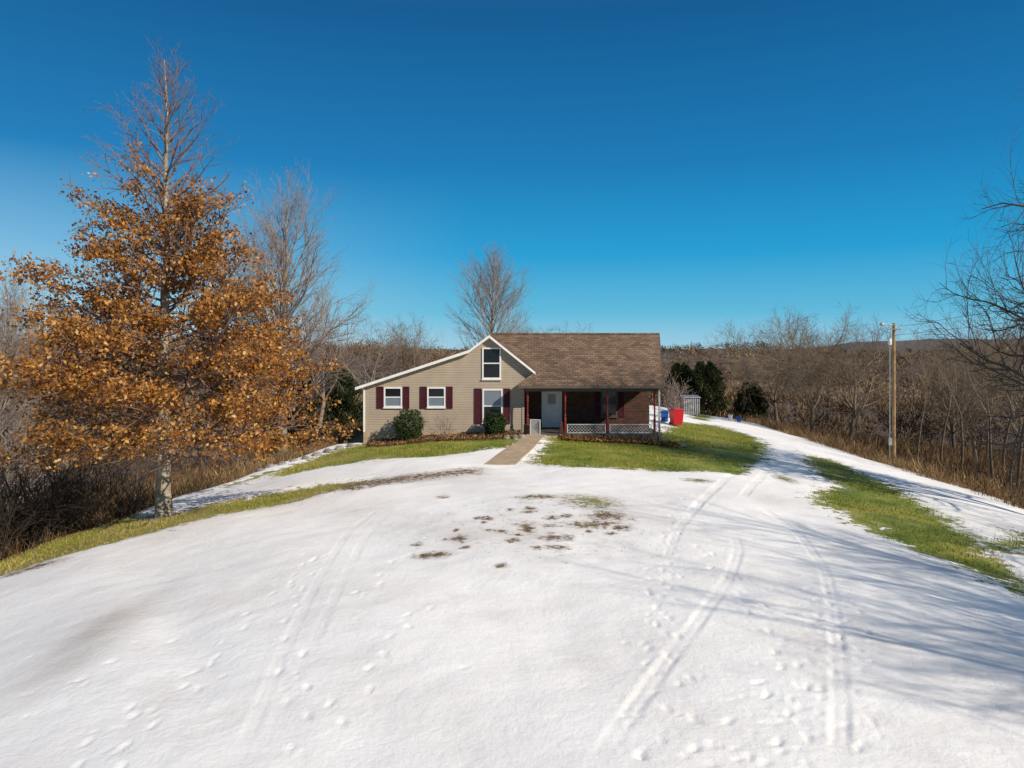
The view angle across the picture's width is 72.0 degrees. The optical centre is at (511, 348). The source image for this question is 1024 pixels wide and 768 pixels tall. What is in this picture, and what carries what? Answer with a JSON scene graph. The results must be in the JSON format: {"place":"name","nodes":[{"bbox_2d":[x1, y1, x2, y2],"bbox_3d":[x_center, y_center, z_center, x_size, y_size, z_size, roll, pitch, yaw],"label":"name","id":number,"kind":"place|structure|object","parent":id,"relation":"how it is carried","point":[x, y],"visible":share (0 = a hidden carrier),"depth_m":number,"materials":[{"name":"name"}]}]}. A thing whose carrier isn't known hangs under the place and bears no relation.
{"place":"outdoors","nodes":[
{"label":"outdoors","id":0,"kind":"place"},
{"bbox_2d":[0,338,1023,767],"bbox_3d":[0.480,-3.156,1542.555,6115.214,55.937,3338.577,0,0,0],"label":"ground","id":1,"kind":"structure","parent":0,"point":[464,606],"depth_m":12.03,"materials":[{"name":"white snow"}]},
{"bbox_2d":[0,459,96,554],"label":"bare shrub","id":2,"kind":"object","parent":1,"relation":"on","point":[9,537],"visible":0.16,"depth_m":26.14,"materials":[{"name":"brown plant"}]},
{"bbox_2d":[0,267,97,518],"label":"bare tree","id":3,"kind":"object","parent":1,"relation":"on","point":[9,349],"visible":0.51,"depth_m":42.70,"materials":[{"name":"brown plant"}]},
{"bbox_2d":[0,456,102,560],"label":"bare shrub","id":4,"kind":"object","parent":1,"relation":"on","point":[5,534],"visible":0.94,"depth_m":21.94,"materials":[{"name":"brown plant"}]},
{"bbox_2d":[0,261,102,533],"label":"bare tree","id":5,"kind":"object","parent":1,"relation":"on","point":[3,435],"visible":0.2,"depth_m":52.03,"materials":[{"name":"brown plant"}]},
{"bbox_2d":[0,424,142,551],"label":"bare shrub","id":6,"kind":"object","parent":1,"relation":"on","point":[51,510],"visible":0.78,"depth_m":23.23,"materials":[{"name":"brown plant"}]},
{"bbox_2d":[4,466,148,539],"bbox_3d":[-18.178,6.664,28.977,6.167,3.858,3.944,0,0,-38],"label":"bare shrub","id":7,"kind":"object","parent":1,"relation":"on","point":[91,495],"visible":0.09,"depth_m":29.35,"materials":[{"name":"brown plant"}]},
{"bbox_2d":[0,322,183,502],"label":"bare tree","id":8,"kind":"object","parent":1,"relation":"on","point":[113,413],"visible":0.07,"depth_m":60.28,"materials":[{"name":"brown plant"}]},
{"bbox_2d":[17,444,175,539],"bbox_3d":[-15.070,5.061,25.308,5.049,3.772,4.814,0,0,0],"label":"bare shrub","id":9,"kind":"object","parent":1,"relation":"on","point":[113,490],"visible":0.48,"depth_m":25.81,"materials":[{"name":"brown plant"}]},
{"bbox_2d":[99,459,155,509],"bbox_3d":[-16.226,6.091,29.593,2.385,2.796,3.779,0,0,27],"label":"bare shrub","id":10,"kind":"object","parent":1,"relation":"on","point":[130,482],"visible":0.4,"depth_m":29.97,"materials":[{"name":"brown plant"}]},
{"bbox_2d":[0,36,360,518],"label":"oak tree","id":11,"kind":"object","parent":1,"relation":"on","point":[95,342],"visible":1,"depth_m":21.76,"materials":[{"name":"orange plant"}]},
{"bbox_2d":[0,417,362,561],"bbox_3d":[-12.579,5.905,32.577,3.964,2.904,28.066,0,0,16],"label":"tall dry grass","id":12,"kind":"structure","parent":1,"relation":"on","point":[244,474],"depth_m":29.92,"materials":[{"name":"plant"}]},
{"bbox_2d":[195,159,374,457],"bbox_3d":[-12.535,-2.186,42.237,12.637,18.993,13.514,0,0,-34],"label":"bare tree","id":13,"kind":"object","parent":1,"relation":"on","point":[281,255],"visible":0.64,"depth_m":41.61,"materials":[{"name":"grey plant"}]},
{"bbox_2d":[252,378,334,456],"bbox_3d":[-14.010,4.679,46.130,5.493,5.922,5.770,0,0,0],"label":"cedar tree","id":14,"kind":"object","parent":1,"relation":"on","point":[306,410],"visible":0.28,"depth_m":45.28,"materials":[{"name":"green plant"}]},
{"bbox_2d":[311,452,320,455],"bbox_3d":[-9.339,5.103,33.750,0.509,0.291,0.360,0,0,-33],"label":"edging stone","id":15,"kind":"object","parent":1,"relation":"on","point":[316,453],"visible":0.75,"depth_m":33.65,"materials":[{"name":"grey stone"}]},
{"bbox_2d":[289,360,362,439],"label":"cedar tree","id":16,"kind":"object","parent":1,"relation":"on","point":[347,404],"visible":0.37,"depth_m":50.86,"materials":[{"name":"green plant"}]},
{"bbox_2d":[288,279,366,440],"bbox_3d":[-11.769,0.982,44.903,6.154,11.684,6.825,0,0,0],"label":"bare tree","id":17,"kind":"object","parent":1,"relation":"on","point":[321,410],"visible":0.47,"depth_m":44.06,"materials":[{"name":"grey plant"}]},
{"bbox_2d":[323,448,332,452],"bbox_3d":[-8.998,4.997,34.434,0.501,0.294,0.340,0,0,12],"label":"edging stone","id":18,"kind":"object","parent":1,"relation":"on","point":[327,450],"visible":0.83,"depth_m":34.30,"materials":[{"name":"grey stone"}]},
{"bbox_2d":[335,445,343,449],"bbox_3d":[-8.594,4.958,35.068,0.330,0.299,0.482,0,0,36],"label":"edging stone","id":19,"kind":"object","parent":1,"relation":"on","point":[339,447],"visible":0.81,"depth_m":34.95,"materials":[{"name":"grey stone"}]},
{"bbox_2d":[336,317,413,389],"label":"bare tree","id":20,"kind":"object","parent":1,"relation":"on","point":[375,366],"visible":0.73,"depth_m":74.54,"materials":[{"name":"brown plant"}]},
{"bbox_2d":[316,311,438,381],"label":"bare tree","id":21,"kind":"object","parent":1,"relation":"on","point":[403,356],"visible":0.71,"depth_m":86.93,"materials":[{"name":"brown plant"}]},
{"bbox_2d":[391,325,457,374],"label":"bare tree","id":22,"kind":"object","parent":1,"relation":"on","point":[430,357],"visible":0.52,"depth_m":93.76,"materials":[{"name":"brown plant"}]},
{"bbox_2d":[365,433,516,447],"bbox_3d":[-3.475,4.695,35.850,7.850,0.735,2.200,0,0,0],"label":"garden bed","id":23,"kind":"object","parent":1,"relation":"on","point":[422,441],"visible":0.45,"depth_m":35.16,"materials":[{"name":"brown soil"}]},
{"bbox_2d":[392,407,427,440],"bbox_3d":[-5.213,3.934,35.936,1.833,1.859,1.684,0,0,0],"label":"evergreen shrub","id":24,"kind":"object","parent":23,"relation":"on","point":[405,430],"visible":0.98,"depth_m":35.64,"materials":[{"name":"green plant"}]},
{"bbox_2d":[423,415,457,437],"bbox_3d":[-3.644,4.009,35.574,1.859,1.416,1.272,0,0,0],"label":"bare shrub","id":25,"kind":"object","parent":23,"relation":"on","point":[444,431],"visible":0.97,"depth_m":35.60,"materials":[{"name":"brown plant"}]},
{"bbox_2d":[482,411,507,434],"bbox_3d":[-0.846,3.890,36.005,1.364,1.402,1.272,0,0,0],"label":"evergreen shrub","id":26,"kind":"object","parent":23,"relation":"on","point":[495,425],"visible":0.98,"depth_m":35.74,"materials":[{"name":"green plant"}]},
{"bbox_2d":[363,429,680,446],"bbox_3d":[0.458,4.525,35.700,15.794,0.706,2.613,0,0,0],"label":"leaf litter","id":27,"kind":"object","parent":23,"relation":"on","point":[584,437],"visible":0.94,"depth_m":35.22,"materials":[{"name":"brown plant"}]},
{"bbox_2d":[442,235,536,351],"bbox_3d":[-2.053,-2.394,60.133,8.034,14.465,8.896,0,0,12],"label":"bare tree","id":28,"kind":"object","parent":1,"relation":"on","point":[493,321],"visible":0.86,"depth_m":59.75,"materials":[{"name":"grey plant"}]},
{"bbox_2d":[355,333,663,442],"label":"house","id":29,"kind":"structure","parent":1,"relation":"on","point":[554,385],"depth_m":37.00,"materials":[{"name":"plastic"}]},
{"bbox_2d":[383,387,402,408],"bbox_3d":[-6.244,2.567,36.954,1.015,1.114,0.088,0,0,0],"label":"window","id":30,"kind":"structure","parent":29,"relation":"in","point":[392,395],"depth_m":36.97,"materials":[{"name":"clear glass"}]},
{"bbox_2d":[427,387,445,408],"bbox_3d":[-3.970,2.567,36.954,1.015,1.114,0.088,0,0,0],"label":"window","id":31,"kind":"structure","parent":29,"relation":"in","point":[435,395],"depth_m":36.97,"materials":[{"name":"clear glass"}]},
{"bbox_2d":[482,348,501,379],"bbox_3d":[-1.071,0.788,36.954,1.048,1.707,0.088,0,0,0],"label":"window","id":32,"kind":"structure","parent":29,"relation":"in","point":[491,357],"depth_m":36.97,"materials":[{"name":"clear glass"}]},
{"bbox_2d":[482,389,502,423],"bbox_3d":[-1.021,3.028,36.954,1.114,1.839,0.088,0,0,0],"label":"window","id":33,"kind":"structure","parent":29,"relation":"in","point":[492,399],"depth_m":36.97,"materials":[{"name":"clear glass"}]},
{"bbox_2d":[542,392,561,427],"bbox_3d":[2.200,3.275,38.931,1.120,2.150,0.133,0,0,0],"label":"door","id":34,"kind":"structure","parent":29,"relation":"in","point":[551,401],"depth_m":38.94,"materials":[{"name":"white paint"}]},
{"bbox_2d":[601,392,617,417],"bbox_3d":[5.380,3.055,38.954,0.960,1.510,0.088,0,0,0],"label":"window","id":35,"kind":"structure","parent":29,"relation":"in","point":[612,401],"depth_m":38.97,"materials":[{"name":"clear glass"}]},
{"bbox_2d":[0,422,1023,597],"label":"lawn grass","id":36,"kind":"structure","parent":1,"relation":"on","point":[650,455],"depth_m":27.83,"materials":[{"name":"green plant"}]},
{"bbox_2d":[0,374,1023,483],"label":"woodland","id":37,"kind":"object","parent":1,"relation":"on","point":[903,427],"visible":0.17,"depth_m":117.72,"materials":[{"name":"brown plant"}]},
{"bbox_2d":[4,330,1022,398],"bbox_3d":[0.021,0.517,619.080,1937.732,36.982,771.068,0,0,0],"label":"woodland","id":38,"kind":"object","parent":1,"relation":"on","point":[693,349],"visible":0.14,"depth_m":403.79,"materials":[{"name":"brown plant"}]},
{"bbox_2d":[373,430,670,445],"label":"dry bed plants","id":39,"kind":"object","parent":1,"relation":"on","point":[514,433],"visible":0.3,"depth_m":35.56,"materials":[{"name":"brown plant"}]},
{"bbox_2d":[23,399,1023,519],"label":"background brush","id":40,"kind":"object","parent":1,"relation":"on","point":[230,462],"visible":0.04,"depth_m":101.83,"materials":[{"name":"brown plant"}]},
{"bbox_2d":[516,317,593,332],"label":"bare tree","id":41,"kind":"object","parent":1,"relation":"on","point":[550,329],"visible":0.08,"depth_m":102.94,"materials":[{"name":"brown plant"}]},
{"bbox_2d":[561,437,678,447],"bbox_3d":[5.375,4.730,35.250,5.850,0.637,1.600,0,0,0],"label":"garden bed","id":42,"kind":"object","parent":1,"relation":"on","point":[617,442],"visible":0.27,"depth_m":34.81,"materials":[{"name":"brown soil"}]},
{"bbox_2d":[645,416,677,442],"bbox_3d":[7.290,4.126,35.052,1.426,1.615,1.987,0,0,0],"label":"bare shrub","id":43,"kind":"object","parent":42,"relation":"on","point":[658,433],"visible":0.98,"depth_m":35.26,"materials":[{"name":"brown plant"}]},
{"bbox_2d":[660,410,668,421],"bbox_3d":[10.330,4.577,47.753,0.560,0.769,0.630,0,0,6],"label":"wheeled bin","id":44,"kind":"object","parent":1,"relation":"on","point":[664,415],"visible":0.94,"depth_m":47.51,"materials":[{"name":"blue plastic"}]},
{"bbox_2d":[649,373,695,417],"bbox_3d":[11.855,3.494,52.198,3.626,3.647,3.866,0,0,19],"label":"bare shrub","id":45,"kind":"object","parent":1,"relation":"on","point":[674,403],"visible":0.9,"depth_m":51.97,"materials":[{"name":"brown plant"}]},
{"bbox_2d":[668,408,683,424],"bbox_3d":[10.838,4.487,46.499,0.810,1.104,0.880,0,0,-11],"label":"wheeled bin","id":46,"kind":"object","parent":1,"relation":"on","point":[676,415],"visible":1,"depth_m":46.17,"materials":[{"name":"red plastic"}]},
{"bbox_2d":[660,362,702,407],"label":"cedar tree","id":47,"kind":"object","parent":1,"relation":"on","point":[684,370],"visible":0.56,"depth_m":71.38,"materials":[{"name":"green plant"}]},
{"bbox_2d":[681,395,700,415],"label":"slatted shed","id":48,"kind":"structure","parent":1,"relation":"on","point":[692,408],"depth_m":59.45,"materials":[{"name":"grey metal"}]},
{"bbox_2d":[679,359,730,416],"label":"cedar tree","id":49,"kind":"object","parent":1,"relation":"on","point":[705,380],"visible":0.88,"depth_m":69.15,"materials":[{"name":"green plant"}]},
{"bbox_2d":[729,382,770,422],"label":"cedar tree","id":50,"kind":"object","parent":1,"relation":"on","point":[756,401],"visible":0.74,"depth_m":77.27,"materials":[{"name":"green plant"}]},
{"bbox_2d":[701,319,828,422],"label":"bare tree","id":51,"kind":"object","parent":1,"relation":"on","point":[774,400],"visible":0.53,"depth_m":76.02,"materials":[{"name":"brown plant"}]},
{"bbox_2d":[716,302,861,433],"bbox_3d":[23.001,1.870,57.931,10.956,11.985,13.377,0,0,32],"label":"bare tree","id":52,"kind":"object","parent":1,"relation":"on","point":[812,406],"visible":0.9,"depth_m":57.31,"materials":[{"name":"brown plant"}]},
{"bbox_2d":[754,312,914,444],"bbox_3d":[25.750,2.531,56.489,12.488,11.188,10.227,0,0,11],"label":"bare tree","id":53,"kind":"object","parent":1,"relation":"on","point":[853,408],"visible":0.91,"depth_m":55.10,"materials":[{"name":"brown plant"}]},
{"bbox_2d":[734,414,1023,508],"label":"roadside brush","id":54,"kind":"object","parent":1,"relation":"on","point":[932,465],"visible":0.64,"depth_m":47.42,"materials":[{"name":"brown plant"}]},
{"bbox_2d":[879,322,900,463],"bbox_3d":[23.002,2.926,42.938,1.286,9.071,0.327,0,0,-4],"label":"utility pole","id":55,"kind":"object","parent":1,"relation":"on","point":[892,440],"visible":0.94,"depth_m":42.92,"materials":[{"name":"brown wood"}]},
{"bbox_2d":[906,331,950,463],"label":"bare tree","id":56,"kind":"object","parent":1,"relation":"on","point":[923,409],"visible":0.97,"depth_m":45.91,"materials":[{"name":"brown plant"}]},
{"bbox_2d":[921,335,971,459],"bbox_3d":[33.114,3.991,53.266,3.330,10.860,5.770,0,0,43],"label":"bare tree","id":57,"kind":"object","parent":1,"relation":"on","point":[943,434],"visible":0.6,"depth_m":53.81,"materials":[{"name":"brown plant"}]},
{"bbox_2d":[880,322,1023,463],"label":"bare tree","id":58,"kind":"object","parent":1,"relation":"on","point":[974,449],"visible":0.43,"depth_m":60.19,"materials":[{"name":"brown plant"}]},
{"bbox_2d":[899,81,1023,506],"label":"bare tree","id":59,"kind":"object","parent":1,"relation":"on","point":[1014,354],"visible":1,"depth_m":29.36,"materials":[{"name":"brown plant"}]},
{"bbox_2d":[908,330,1020,452],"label":"bare tree","id":60,"kind":"object","parent":1,"relation":"on","point":[952,427],"visible":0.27,"depth_m":79.36,"materials":[{"name":"brown plant"}]},
{"bbox_2d":[920,320,1017,469],"bbox_3d":[30.084,3.407,46.071,3.292,10.735,5.704,0,0,-36],"label":"bare tree","id":61,"kind":"object","parent":1,"relation":"on","point":[962,446],"visible":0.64,"depth_m":46.33,"materials":[{"name":"brown plant"}]},
{"bbox_2d":[925,319,1023,437],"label":"bare tree","id":62,"kind":"object","parent":1,"relation":"on","point":[976,406],"visible":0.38,"depth_m":57.83,"materials":[{"name":"brown plant"}]},
{"bbox_2d":[939,317,1022,481],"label":"bare tree","id":63,"kind":"object","parent":1,"relation":"on","point":[990,453],"visible":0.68,"depth_m":41.89,"materials":[{"name":"brown plant"}]},
{"bbox_2d":[948,314,1023,478],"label":"bare tree","id":64,"kind":"object","parent":1,"relation":"on","point":[1005,442],"visible":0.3,"depth_m":49.67,"materials":[{"name":"brown plant"}]},
{"bbox_2d":[960,337,1023,458],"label":"bare tree","id":65,"kind":"object","parent":1,"relation":"on","point":[987,447],"visible":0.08,"depth_m":70.01,"materials":[{"name":"brown plant"}]},
{"bbox_2d":[975,330,1023,492],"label":"bare tree","id":66,"kind":"object","parent":1,"relation":"on","point":[1011,466],"visible":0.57,"depth_m":35.82,"materials":[{"name":"brown plant"}]},
{"bbox_2d":[985,310,1023,484],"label":"bare tree","id":67,"kind":"object","parent":1,"relation":"on","point":[1019,462],"visible":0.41,"depth_m":39.95,"materials":[{"name":"brown plant"}]},
{"bbox_2d":[987,294,1023,404],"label":"bare tree","id":68,"kind":"object","parent":1,"relation":"on","point":[1012,353],"visible":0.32,"depth_m":46.34,"materials":[{"name":"brown plant"}]},
{"bbox_2d":[0,0,1023,349],"label":"sky","id":69,"kind":"structure","parent":0,"point":[678,170],"materials":[{"name":"blue"}]},
{"bbox_2d":[484,434,545,464],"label":"path","id":70,"kind":"structure","parent":0,"point":[517,451],"depth_m":30.32,"materials":[{"name":"concrete"}]},
{"bbox_2d":[893,321,1012,335],"bbox_3d":[26.700,-3.820,20.369,0.019,6.019,45.544,0,0,-9],"label":"power line","id":71,"kind":"object","parent":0,"point":[950,329],"visible":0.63,"depth_m":38.46,"materials":[{"name":"metal"}]}
]}

